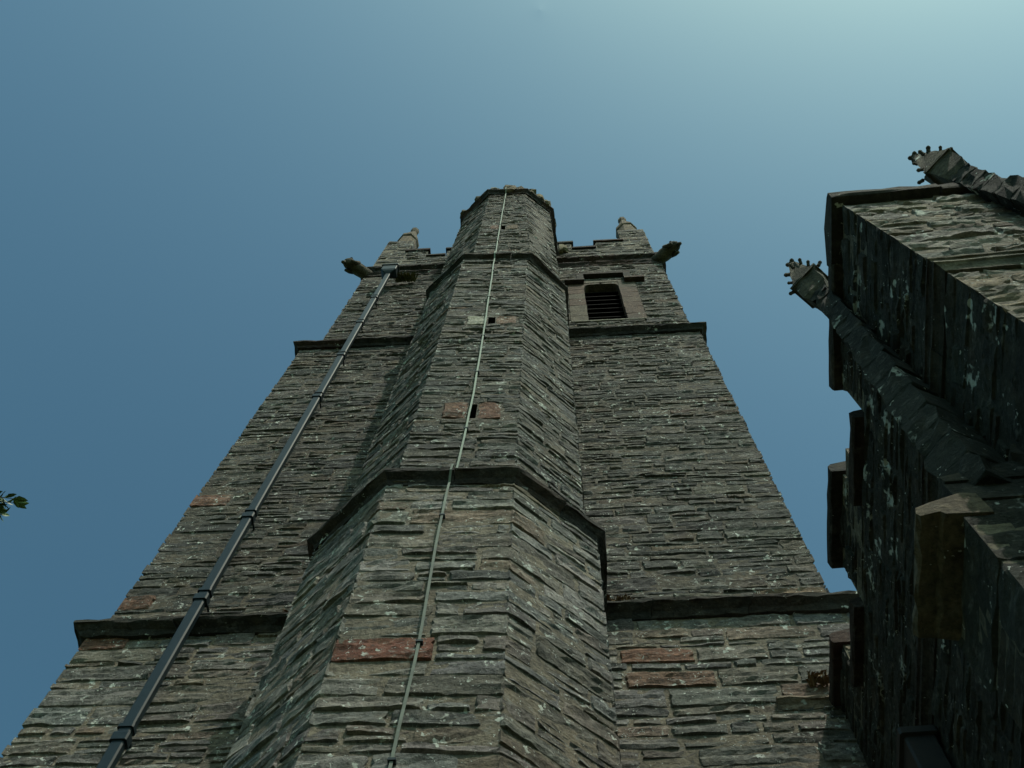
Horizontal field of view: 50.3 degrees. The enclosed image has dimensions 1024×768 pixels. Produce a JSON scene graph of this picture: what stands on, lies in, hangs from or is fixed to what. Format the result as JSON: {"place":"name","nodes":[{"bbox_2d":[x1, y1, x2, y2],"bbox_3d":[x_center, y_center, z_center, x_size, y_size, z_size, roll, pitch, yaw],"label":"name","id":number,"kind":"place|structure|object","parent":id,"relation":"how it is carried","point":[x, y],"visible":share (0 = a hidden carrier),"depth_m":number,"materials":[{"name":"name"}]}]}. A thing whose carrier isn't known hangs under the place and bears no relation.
{"place":"outdoors","nodes":[
{"label":"outdoors","id":0,"kind":"place"},
{"bbox_2d":[0,0,1023,757],"label":"sky","id":1,"kind":"structure","parent":0,"point":[186,186],"materials":[{"name":"blue"}]},
{"label":"ground","id":2,"kind":"structure","parent":0,"visible":0},
{"bbox_2d":[0,491,28,521],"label":"broadleaf tree","id":3,"kind":"object","parent":2,"relation":"on","point":[19,502],"visible":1,"depth_m":7.30,"materials":[{"name":"green plant"}]},
{"bbox_2d":[0,185,867,767],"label":"church tower","id":4,"kind":"structure","parent":2,"relation":"on","point":[610,447],"depth_m":9.42,"materials":[{"name":"stone"}]},
{"bbox_2d":[96,263,399,767],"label":"downpipe","id":5,"kind":"object","parent":4,"relation":"attached to","point":[120,740],"visible":1,"depth_m":10.30,"materials":[{"name":"metal"}]},
{"bbox_2d":[394,270,418,282],"bbox_3d":[-2.203,-2.208,22.280,0.644,0.368,0.278,-3,-71,2],"label":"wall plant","id":6,"kind":"object","parent":4,"relation":"attached to","point":[403,277],"depth_m":22.28,"materials":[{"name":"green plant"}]},
{"bbox_2d":[387,187,506,767],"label":"lightning conductor","id":7,"kind":"object","parent":4,"relation":"attached to","point":[391,761],"visible":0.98,"depth_m":7.73,"materials":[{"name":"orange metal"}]},
{"bbox_2d":[564,270,646,322],"bbox_3d":[1.800,-1.505,20.454,1.568,3.333,0.481,-3,-71,2],"label":"window","id":8,"kind":"structure","parent":4,"relation":"in","point":[606,300],"depth_m":20.72,"materials":[{"name":"stone"}]},
{"bbox_2d":[607,593,635,600],"bbox_3d":[0.925,1.906,9.611,0.375,0.174,0.168,-3,-71,2],"label":"wall plant","id":9,"kind":"object","parent":4,"relation":"attached to","point":[619,597],"depth_m":9.65,"materials":[{"name":"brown plant"}]},
{"bbox_2d":[806,669,828,686],"bbox_3d":[2.381,2.248,8.368,0.272,0.145,0.148,-3,-71,2],"label":"wall plant","id":10,"kind":"object","parent":4,"relation":"attached to","point":[816,678],"depth_m":8.37,"materials":[{"name":"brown plant"}]},
{"bbox_2d":[784,145,1023,767],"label":"church porch","id":11,"kind":"object","parent":2,"relation":"on","point":[915,296],"visible":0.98,"depth_m":5.65,"materials":[{"name":"grey stone"}]},
{"bbox_2d":[896,725,952,767],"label":"downpipe","id":12,"kind":"object","parent":11,"relation":"attached to","point":[920,746],"visible":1,"depth_m":5.74,"materials":[{"name":"black metal"}]}
]}

